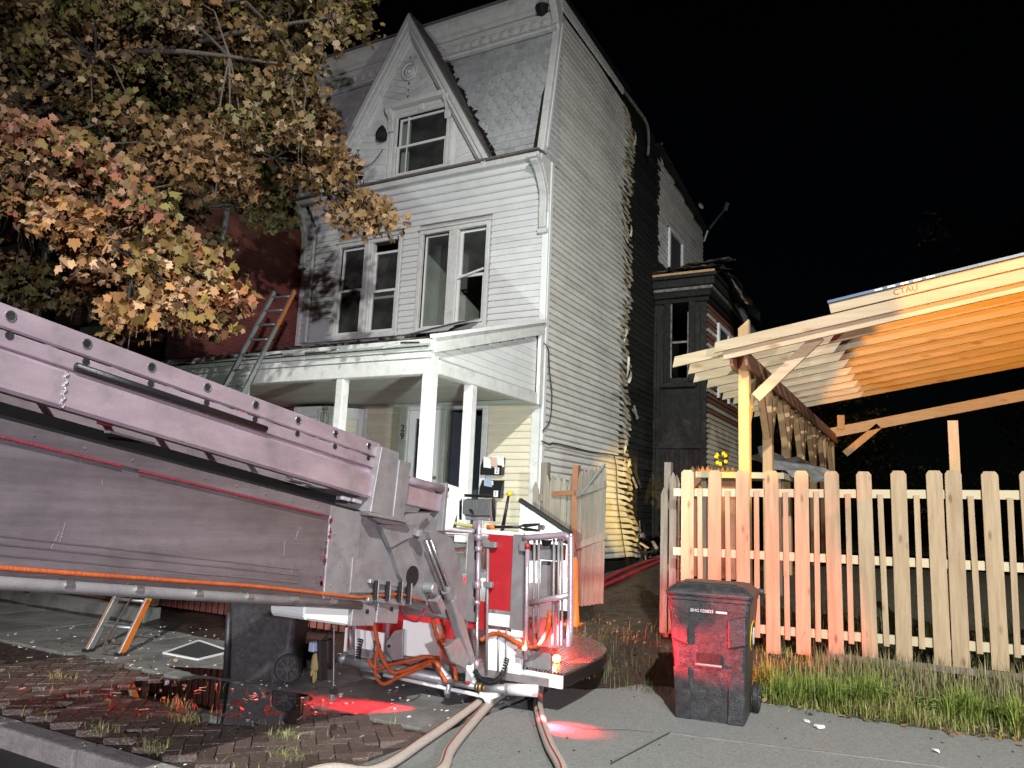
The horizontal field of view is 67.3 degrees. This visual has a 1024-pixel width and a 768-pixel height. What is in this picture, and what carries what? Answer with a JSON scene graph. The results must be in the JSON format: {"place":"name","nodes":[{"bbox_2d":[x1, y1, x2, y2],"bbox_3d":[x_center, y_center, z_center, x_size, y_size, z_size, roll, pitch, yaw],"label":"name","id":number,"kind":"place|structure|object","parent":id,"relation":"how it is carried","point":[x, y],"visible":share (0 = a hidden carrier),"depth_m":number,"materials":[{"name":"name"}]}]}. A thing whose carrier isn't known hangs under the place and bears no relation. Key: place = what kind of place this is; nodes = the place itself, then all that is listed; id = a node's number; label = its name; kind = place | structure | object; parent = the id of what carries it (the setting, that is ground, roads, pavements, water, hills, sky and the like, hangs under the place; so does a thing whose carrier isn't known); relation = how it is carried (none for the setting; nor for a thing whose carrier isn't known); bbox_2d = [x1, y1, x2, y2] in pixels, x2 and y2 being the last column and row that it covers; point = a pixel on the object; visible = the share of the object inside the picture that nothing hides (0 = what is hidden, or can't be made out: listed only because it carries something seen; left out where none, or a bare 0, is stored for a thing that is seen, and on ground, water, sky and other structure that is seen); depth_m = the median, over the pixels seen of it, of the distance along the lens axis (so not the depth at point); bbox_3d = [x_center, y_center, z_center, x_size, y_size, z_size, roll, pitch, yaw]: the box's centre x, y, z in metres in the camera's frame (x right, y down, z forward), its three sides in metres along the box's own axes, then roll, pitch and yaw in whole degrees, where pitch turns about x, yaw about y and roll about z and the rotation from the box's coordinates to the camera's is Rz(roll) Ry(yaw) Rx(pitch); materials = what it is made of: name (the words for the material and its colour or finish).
{"place":"outdoors","nodes":[
{"label":"outdoors","id":0,"kind":"place"},
{"bbox_2d":[0,650,416,767],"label":"crack grass","id":1,"kind":"structure","parent":0,"point":[190,719],"depth_m":5.48,"materials":[{"name":"green plant"}]},
{"bbox_2d":[0,642,425,767],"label":"brick strip","id":2,"kind":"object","parent":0,"point":[245,747],"visible":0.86,"depth_m":5.63,"materials":[{"name":"brick"}]},
{"bbox_2d":[4,656,284,766],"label":"debris chips","id":3,"kind":"object","parent":2,"relation":"on","point":[151,713],"visible":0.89,"depth_m":5.65,"materials":[{"name":"wood"}]},
{"bbox_2d":[2,657,363,765],"bbox_3d":[-2.990,2.545,6.180,4.618,0.025,1.423,-3,-11,29],"label":"straw","id":4,"kind":"object","parent":2,"relation":"on","point":[155,695],"visible":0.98,"depth_m":6.40,"materials":[{"name":"beige plant"}]},
{"bbox_2d":[0,0,411,349],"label":"maple tree","id":5,"kind":"object","parent":2,"relation":"on","point":[98,205],"visible":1,"depth_m":7.62,"materials":[{"name":"orange plant"}]},
{"bbox_2d":[1,626,428,767],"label":"fallen leaves","id":6,"kind":"object","parent":2,"relation":"on","point":[176,660],"visible":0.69,"depth_m":6.79,"materials":[{"name":"brown plant"}]},
{"bbox_2d":[117,679,313,730],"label":"puddle","id":7,"kind":"object","parent":2,"relation":"on","point":[291,707],"visible":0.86,"depth_m":6.40,"materials":[{"name":"liquid"}]},
{"bbox_2d":[0,602,548,732],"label":"sidewalk","id":8,"kind":"structure","parent":0,"point":[28,624],"depth_m":7.57,"materials":[{"name":"concrete"}]},
{"bbox_2d":[81,289,295,655],"bbox_3d":[-3.842,0.706,9.834,0.523,4.827,3.083,0,-10,13],"label":"extension ladder","id":9,"kind":"object","parent":8,"relation":"on","point":[103,624],"visible":0.52,"depth_m":10.35,"materials":[{"name":"aluminium"},{"name":"orange paint"},{"name":"yellow paint"}]},
{"bbox_2d":[163,640,223,659],"bbox_3d":[-3.417,2.892,8.376,0.819,0.033,0.697,-3,-11,29],"label":"window screen","id":10,"kind":"object","parent":8,"relation":"on","point":[198,650],"depth_m":8.31,"materials":[{"name":"white metal"}]},
{"bbox_2d":[170,666,248,679],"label":"puddle","id":11,"kind":"object","parent":8,"relation":"on","point":[209,672],"visible":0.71,"depth_m":7.39,"materials":[{"name":"liquid"}]},
{"bbox_2d":[15,625,507,725],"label":"debris chips","id":12,"kind":"object","parent":8,"relation":"on","point":[340,695],"visible":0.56,"depth_m":7.01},
{"bbox_2d":[223,603,316,682],"bbox_3d":[-2.318,2.239,7.477,0.818,1.130,0.661,2,-9,1],"label":"wheeled bin","id":13,"kind":"object","parent":8,"relation":"on","point":[263,643],"visible":0.59,"depth_m":7.18,"materials":[{"name":"black plastic"}]},
{"bbox_2d":[0,526,1022,767],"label":"street","id":14,"kind":"structure","parent":0,"point":[8,759],"depth_m":5.18,"materials":[{"name":"grey asphalt"}]},
{"bbox_2d":[0,715,179,767],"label":"kerb","id":15,"kind":"structure","parent":14,"relation":"on","point":[53,748],"depth_m":5.12,"materials":[{"name":"concrete"}]},
{"bbox_2d":[306,697,484,767],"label":"fire hose","id":16,"kind":"object","parent":14,"relation":"on","point":[405,753],"visible":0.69,"depth_m":5.25,"materials":[{"name":"beige fabric"}]},
{"bbox_2d":[434,683,516,767],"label":"fire hose","id":17,"kind":"object","parent":14,"relation":"on","point":[461,735],"visible":0.75,"depth_m":5.55,"materials":[{"name":"beige fabric"}]},
{"bbox_2d":[0,531,1023,740],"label":"yard ground","id":18,"kind":"structure","parent":0,"point":[636,596],"depth_m":10.04,"materials":[{"name":"green plant"}]},
{"bbox_2d":[0,9,323,622],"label":"brick house","id":19,"kind":"structure","parent":18,"relation":"on","point":[270,264],"depth_m":13.99,"materials":[{"name":"red brick"}]},
{"bbox_2d":[1,244,61,329],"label":"window","id":20,"kind":"structure","parent":19,"relation":"in","point":[50,316],"depth_m":15.81,"materials":[{"name":"white paint"}]},
{"bbox_2d":[23,237,115,340],"bbox_3d":[-8.519,-1.718,14.839,1.000,2.300,0.980,-3,-11,29],"label":"window","id":21,"kind":"structure","parent":19,"relation":"in","point":[40,245],"depth_m":14.76,"materials":[{"name":"white paint"}]},
{"bbox_2d":[79,236,144,334],"bbox_3d":[-6.983,-1.789,14.002,1.000,2.300,0.980,-3,-11,29],"label":"window","id":22,"kind":"structure","parent":19,"relation":"in","point":[93,327],"depth_m":13.58,"materials":[{"name":"white paint"}]},
{"bbox_2d":[126,214,152,298],"bbox_3d":[-6.209,-1.973,13.608,0.850,2.200,0.980,-3,-11,29],"label":"window","id":23,"kind":"structure","parent":19,"relation":"in","point":[129,292],"depth_m":13.34,"materials":[{"name":"white paint"}]},
{"bbox_2d":[0,302,606,702],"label":"aerial platform","id":24,"kind":"structure","parent":18,"relation":"on","point":[117,479],"depth_m":4.53,"materials":[{"name":"metal"}]},
{"bbox_2d":[308,628,334,682],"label":"hanging gloves","id":25,"kind":"object","parent":24,"relation":"hanging from","point":[322,661],"visible":1,"depth_m":5.50,"materials":[{"name":"fabric"}]},
{"bbox_2d":[329,626,337,700],"bbox_3d":[-1.245,1.959,5.394,0.033,0.514,0.080,-7,-13,44],"label":"snatch block","id":26,"kind":"object","parent":24,"relation":"hanging from","point":[333,690],"depth_m":5.37,"materials":[{"name":"metal"}]},
{"bbox_2d":[454,522,472,527],"bbox_3d":[-0.537,1.275,6.986,0.420,0.055,0.032,-3,-11,29],"label":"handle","id":27,"kind":"object","parent":24,"relation":"attached to","point":[463,524],"visible":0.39,"depth_m":6.92,"materials":[{"name":"yellow plastic"}]},
{"bbox_2d":[500,490,512,530],"bbox_3d":[-0.050,1.126,6.802,0.103,0.368,0.053,-3,-11,29],"label":"control lever","id":28,"kind":"object","parent":24,"relation":"on","point":[509,493],"visible":1,"depth_m":6.79,"materials":[{"name":"black metal"}]},
{"bbox_2d":[486,523,544,531],"bbox_3d":[0.028,1.240,6.702,0.561,0.076,0.048,-3,-11,29],"label":"hydraulic spreader","id":29,"kind":"object","parent":24,"relation":"on","point":[540,527],"visible":1,"depth_m":6.64,"materials":[{"name":"orange paint"}]},
{"bbox_2d":[154,0,760,631],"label":"white house","id":30,"kind":"structure","parent":18,"relation":"on","point":[520,164],"depth_m":13.92,"materials":[{"name":"white wood"}]},
{"bbox_2d":[319,410,329,424],"bbox_3d":[-3.301,0.604,13.554,0.140,0.310,0.172,-3,-11,29],"label":"wall lantern","id":31,"kind":"object","parent":30,"relation":"attached to","point":[324,416],"depth_m":13.52,"materials":[{"name":"white paint"}]},
{"bbox_2d":[327,232,403,341],"bbox_3d":[-2.701,-1.779,14.360,1.600,1.945,0.185,-3,-11,29],"label":"window","id":32,"kind":"structure","parent":30,"relation":"in","point":[368,291],"depth_m":14.34,"materials":[{"name":"white paint"}]},
{"bbox_2d":[391,101,450,177],"bbox_3d":[-1.623,-4.374,13.936,1.280,1.325,0.215,-3,-11,29],"label":"window","id":33,"kind":"structure","parent":30,"relation":"in","point":[404,145],"depth_m":14.09,"materials":[{"name":"white paint"}]},
{"bbox_2d":[407,410,441,482],"bbox_3d":[-1.450,1.503,13.185,0.680,2.080,0.380,-3,-11,29],"label":"door","id":34,"kind":"structure","parent":30,"relation":"in","point":[414,415],"depth_m":13.13,"materials":[{"name":"white wood"}]},
{"bbox_2d":[402,318,479,335],"bbox_3d":[-1.111,-0.929,12.626,1.236,0.494,0.567,10,-12,-39],"label":"window screen","id":35,"kind":"object","parent":30,"relation":"attached to","point":[442,326],"depth_m":12.56,"materials":[{"name":"metal"}]},
{"bbox_2d":[411,217,491,334],"bbox_3d":[-1.035,-1.857,13.451,1.540,1.945,0.185,-3,-11,29],"label":"window","id":36,"kind":"structure","parent":30,"relation":"in","point":[456,235],"depth_m":13.42,"materials":[{"name":"white paint"}]},
{"bbox_2d":[448,412,481,526],"bbox_3d":[-0.441,1.594,13.409,0.651,2.060,1.458,-3,-11,29],"label":"door","id":37,"kind":"structure","parent":30,"relation":"in","point":[456,423],"depth_m":13.11,"materials":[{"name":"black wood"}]},
{"bbox_2d":[479,477,503,497],"bbox_3d":[-0.327,1.650,12.284,0.400,0.331,0.114,-3,-11,29],"label":"mailbox","id":38,"kind":"object","parent":30,"relation":"attached to","point":[490,486],"visible":0.93,"depth_m":12.25,"materials":[{"name":"metal"}]},
{"bbox_2d":[480,455,504,474],"bbox_3d":[-0.294,1.295,12.329,0.444,0.329,0.120,-3,-11,29],"label":"mailbox","id":39,"kind":"object","parent":30,"relation":"attached to","point":[494,465],"visible":1,"depth_m":12.29,"materials":[{"name":"metal"}]},
{"bbox_2d":[542,343,551,430],"bbox_3d":[0.568,0.067,12.282,0.016,1.415,0.373,-3,-11,29],"label":"cable","id":40,"kind":"object","parent":30,"relation":"attached to","point":[551,387],"visible":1,"depth_m":12.37,"materials":[{"name":"black rubber"}]},
{"bbox_2d":[541,440,630,457],"bbox_3d":[1.432,1.209,13.769,0.020,0.116,4.057,-3,-11,29],"label":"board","id":41,"kind":"object","parent":30,"relation":"attached to","point":[582,449],"visible":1,"depth_m":13.33,"materials":[{"name":"grey wood"}]},
{"bbox_2d":[614,456,625,558],"bbox_3d":[2.091,2.400,14.877,0.014,1.996,0.776,-3,-11,29],"label":"cable","id":42,"kind":"object","parent":30,"relation":"attached to","point":[618,507],"visible":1,"depth_m":14.79,"materials":[{"name":"rubber"}]},
{"bbox_2d":[668,227,683,269],"bbox_3d":[4.072,-3.220,19.112,0.075,1.000,1.181,-3,-11,29],"label":"window","id":43,"kind":"structure","parent":30,"relation":"in","point":[675,244],"depth_m":19.10,"materials":[{"name":"white wood"}]},
{"bbox_2d":[698,202,729,241],"bbox_3d":[5.662,-4.731,21.804,0.317,1.579,2.137,-5,-12,37],"label":"satellite dish","id":44,"kind":"object","parent":30,"relation":"attached to","point":[726,206],"visible":1,"depth_m":22.05,"materials":[{"name":"grey metal"}]},
{"bbox_2d":[717,323,730,403],"bbox_3d":[4.973,-0.465,18.077,0.070,1.750,1.080,-3,-11,29],"label":"window","id":45,"kind":"structure","parent":30,"relation":"in","point":[722,333],"depth_m":18.00,"materials":[{"name":"grey glass"}]},
{"bbox_2d":[533,462,571,610],"bbox_3d":[0.589,2.051,10.159,0.685,2.026,0.173,-3,-11,29],"label":"old fence","id":46,"kind":"object","parent":18,"relation":"on","point":[557,509],"visible":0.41,"depth_m":10.20,"materials":[{"name":"brown wood"}]},
{"bbox_2d":[458,615,671,686],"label":"fallen leaves","id":47,"kind":"object","parent":18,"relation":"on","point":[594,675],"visible":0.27,"depth_m":8.73,"materials":[{"name":"brown plant"}]},
{"bbox_2d":[563,557,582,626],"bbox_3d":[0.769,2.573,9.539,0.200,0.830,0.200,-3,-11,29],"label":"traffic cone","id":48,"kind":"object","parent":18,"relation":"on","point":[576,622],"visible":0.55,"depth_m":9.48,"materials":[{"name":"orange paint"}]},
{"bbox_2d":[552,463,606,606],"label":"old gate","id":49,"kind":"structure","parent":18,"relation":"on","point":[587,492],"depth_m":9.62,"materials":[{"name":"brown wood"}]},
{"bbox_2d":[560,612,673,698],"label":"alley weeds","id":50,"kind":"object","parent":18,"relation":"on","point":[627,675],"visible":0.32,"depth_m":7.89,"materials":[{"name":"brown plant"}]},
{"bbox_2d":[604,560,659,587],"bbox_3d":[1.980,3.180,12.797,0.191,0.500,4.298,-3,-11,30],"label":"hose line","id":51,"kind":"object","parent":18,"relation":"on","point":[630,573],"visible":0.41,"depth_m":12.66,"materials":[{"name":"red fabric"}]},
{"bbox_2d":[604,557,659,581],"bbox_3d":[1.982,3.251,13.113,0.197,0.513,4.989,-2,-11,27],"label":"hose line","id":52,"kind":"object","parent":18,"relation":"on","point":[608,577],"visible":0.45,"depth_m":13.23,"materials":[{"name":"red fabric"}]},
{"bbox_2d":[638,540,680,557],"bbox_3d":[3.103,3.586,15.278,1.116,1.046,2.294,-3,-11,29],"label":"rubble pile","id":53,"kind":"object","parent":18,"relation":"on","point":[656,547],"visible":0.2,"depth_m":14.70,"materials":[{"name":"brown wood"}]},
{"bbox_2d":[659,462,680,637],"bbox_3d":[1.857,1.916,8.950,0.220,2.007,0.210,-3,-11,29],"label":"old fence","id":54,"kind":"object","parent":18,"relation":"on","point":[670,568],"visible":0.81,"depth_m":8.90,"materials":[{"name":"brown wood"}]},
{"bbox_2d":[691,465,735,579],"bbox_3d":[3.206,2.192,12.305,0.736,1.775,0.020,-3,-11,29],"label":"plank screen","id":55,"kind":"object","parent":18,"relation":"on","point":[728,484],"visible":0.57,"depth_m":12.23,"materials":[{"name":"brown wood"}]},
{"bbox_2d":[696,472,792,595],"bbox_3d":[3.583,2.272,11.838,1.308,1.771,0.800,-3,-11,29],"label":"patio table","id":56,"kind":"object","parent":18,"relation":"on","point":[759,476],"visible":0.55,"depth_m":11.74,"materials":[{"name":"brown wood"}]},
{"bbox_2d":[751,446,829,482],"bbox_3d":[4.375,1.242,12.056,1.227,0.627,0.688,-3,-11,29],"label":"folded tarp","id":57,"kind":"object","parent":56,"relation":"on","point":[791,466],"visible":0.69,"depth_m":12.06,"materials":[{"name":"grey plastic"}]},
{"bbox_2d":[673,420,1023,680],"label":"picket fence","id":58,"kind":"object","parent":18,"relation":"on","point":[994,565],"visible":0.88,"depth_m":7.63,"materials":[{"name":"brown wood"}]},
{"bbox_2d":[673,252,1023,593],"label":"carport","id":59,"kind":"object","parent":18,"relation":"on","point":[961,323],"visible":0.93,"depth_m":10.95,"materials":[{"name":"brown wood"}]},
{"bbox_2d":[714,451,728,465],"bbox_3d":[3.289,1.172,12.094,0.235,0.236,0.079,-3,-11,29],"label":"yellow wreath","id":60,"kind":"object","parent":59,"relation":"attached to","point":[724,462],"visible":1,"depth_m":12.08,"materials":[{"name":"plant"}]},
{"bbox_2d":[843,688,855,700],"bbox_3d":[3.028,2.817,6.982,0.193,0.117,0.186,8,-11,-29],"label":"weed plant","id":61,"kind":"object","parent":18,"relation":"on","point":[849,693],"visible":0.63,"depth_m":6.93,"materials":[{"name":"green plant"}]},
{"bbox_2d":[760,395,945,542],"bbox_3d":[14.681,3.681,34.500,6.606,6.996,11.220,0,-10,13],"label":"broadleaf tree","id":62,"kind":"object","parent":18,"relation":"on","point":[840,454],"visible":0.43,"depth_m":33.48,"materials":[{"name":"green plant"}]},
{"bbox_2d":[871,688,894,700],"bbox_3d":[3.322,2.777,6.873,0.210,0.111,0.177,3,-9,0],"label":"weed plant","id":63,"kind":"object","parent":18,"relation":"on","point":[881,691],"visible":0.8,"depth_m":6.83,"materials":[{"name":"green plant"}]},
{"bbox_2d":[751,640,1023,741],"bbox_3d":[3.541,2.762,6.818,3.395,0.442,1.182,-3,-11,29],"label":"grass","id":64,"kind":"structure","parent":18,"relation":"on","point":[830,691],"depth_m":6.92,"materials":[{"name":"green plant"}]},
{"bbox_2d":[754,593,1023,673],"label":"yard weeds","id":65,"kind":"object","parent":18,"relation":"on","point":[926,651],"visible":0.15,"depth_m":8.25,"materials":[{"name":"green plant"}]},
{"bbox_2d":[804,638,1023,708],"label":"seed heads","id":66,"kind":"object","parent":18,"relation":"on","point":[1007,679],"visible":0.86,"depth_m":7.06,"materials":[{"name":"plant"}]},
{"bbox_2d":[914,696,939,710],"bbox_3d":[3.612,2.783,6.679,0.182,0.123,0.187,3,-9,-5],"label":"weed plant","id":67,"kind":"object","parent":18,"relation":"on","point":[928,703],"visible":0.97,"depth_m":6.69,"materials":[{"name":"green plant"}]},
{"bbox_2d":[914,200,1023,449],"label":"broadleaf tree","id":68,"kind":"object","parent":18,"relation":"on","point":[1009,252],"visible":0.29,"depth_m":33.69,"materials":[{"name":"green plant"}]},
{"bbox_2d":[988,705,1016,721],"bbox_3d":[4.109,2.760,6.444,0.230,0.109,0.176,-3,-11,29],"label":"weed plant","id":69,"kind":"object","parent":18,"relation":"on","point":[996,706],"visible":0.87,"depth_m":6.47,"materials":[{"name":"green plant"}]},
{"bbox_2d":[0,0,1023,537],"label":"sky","id":70,"kind":"structure","parent":0,"point":[829,131],"materials":[{"name":"black"}]},
{"bbox_2d":[360,684,1023,767],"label":"sidewalk","id":71,"kind":"structure","parent":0,"point":[601,728],"depth_m":5.85,"materials":[{"name":"concrete"}]},
{"bbox_2d":[533,686,567,767],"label":"fire hose","id":72,"kind":"object","parent":71,"relation":"on","point":[555,755],"visible":0.76,"depth_m":5.60,"materials":[{"name":"beige fabric"}]},
{"bbox_2d":[666,578,764,726],"bbox_3d":[1.774,2.300,6.741,0.795,1.120,0.777,-1,-10,23],"label":"wheeled bin","id":73,"kind":"object","parent":71,"relation":"on","point":[713,623],"visible":1,"depth_m":6.44,"materials":[{"name":"plastic"}]},
{"bbox_2d":[478,690,1013,764],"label":"debris chips","id":74,"kind":"object","parent":71,"relation":"on","point":[660,744],"visible":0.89,"depth_m":5.88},
{"bbox_2d":[814,724,824,728],"bbox_3d":[2.520,2.811,6.310,0.087,0.028,0.051,-3,-11,29],"label":"paper scrap","id":75,"kind":"object","parent":71,"relation":"on","point":[818,726],"visible":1,"depth_m":6.30,"materials":[{"name":"white paper"}]},
{"bbox_2d":[751,698,1023,744],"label":"fallen leaves","id":76,"kind":"object","parent":71,"relation":"on","point":[905,720],"visible":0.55,"depth_m":6.43,"materials":[{"name":"brown plant"}]}
]}

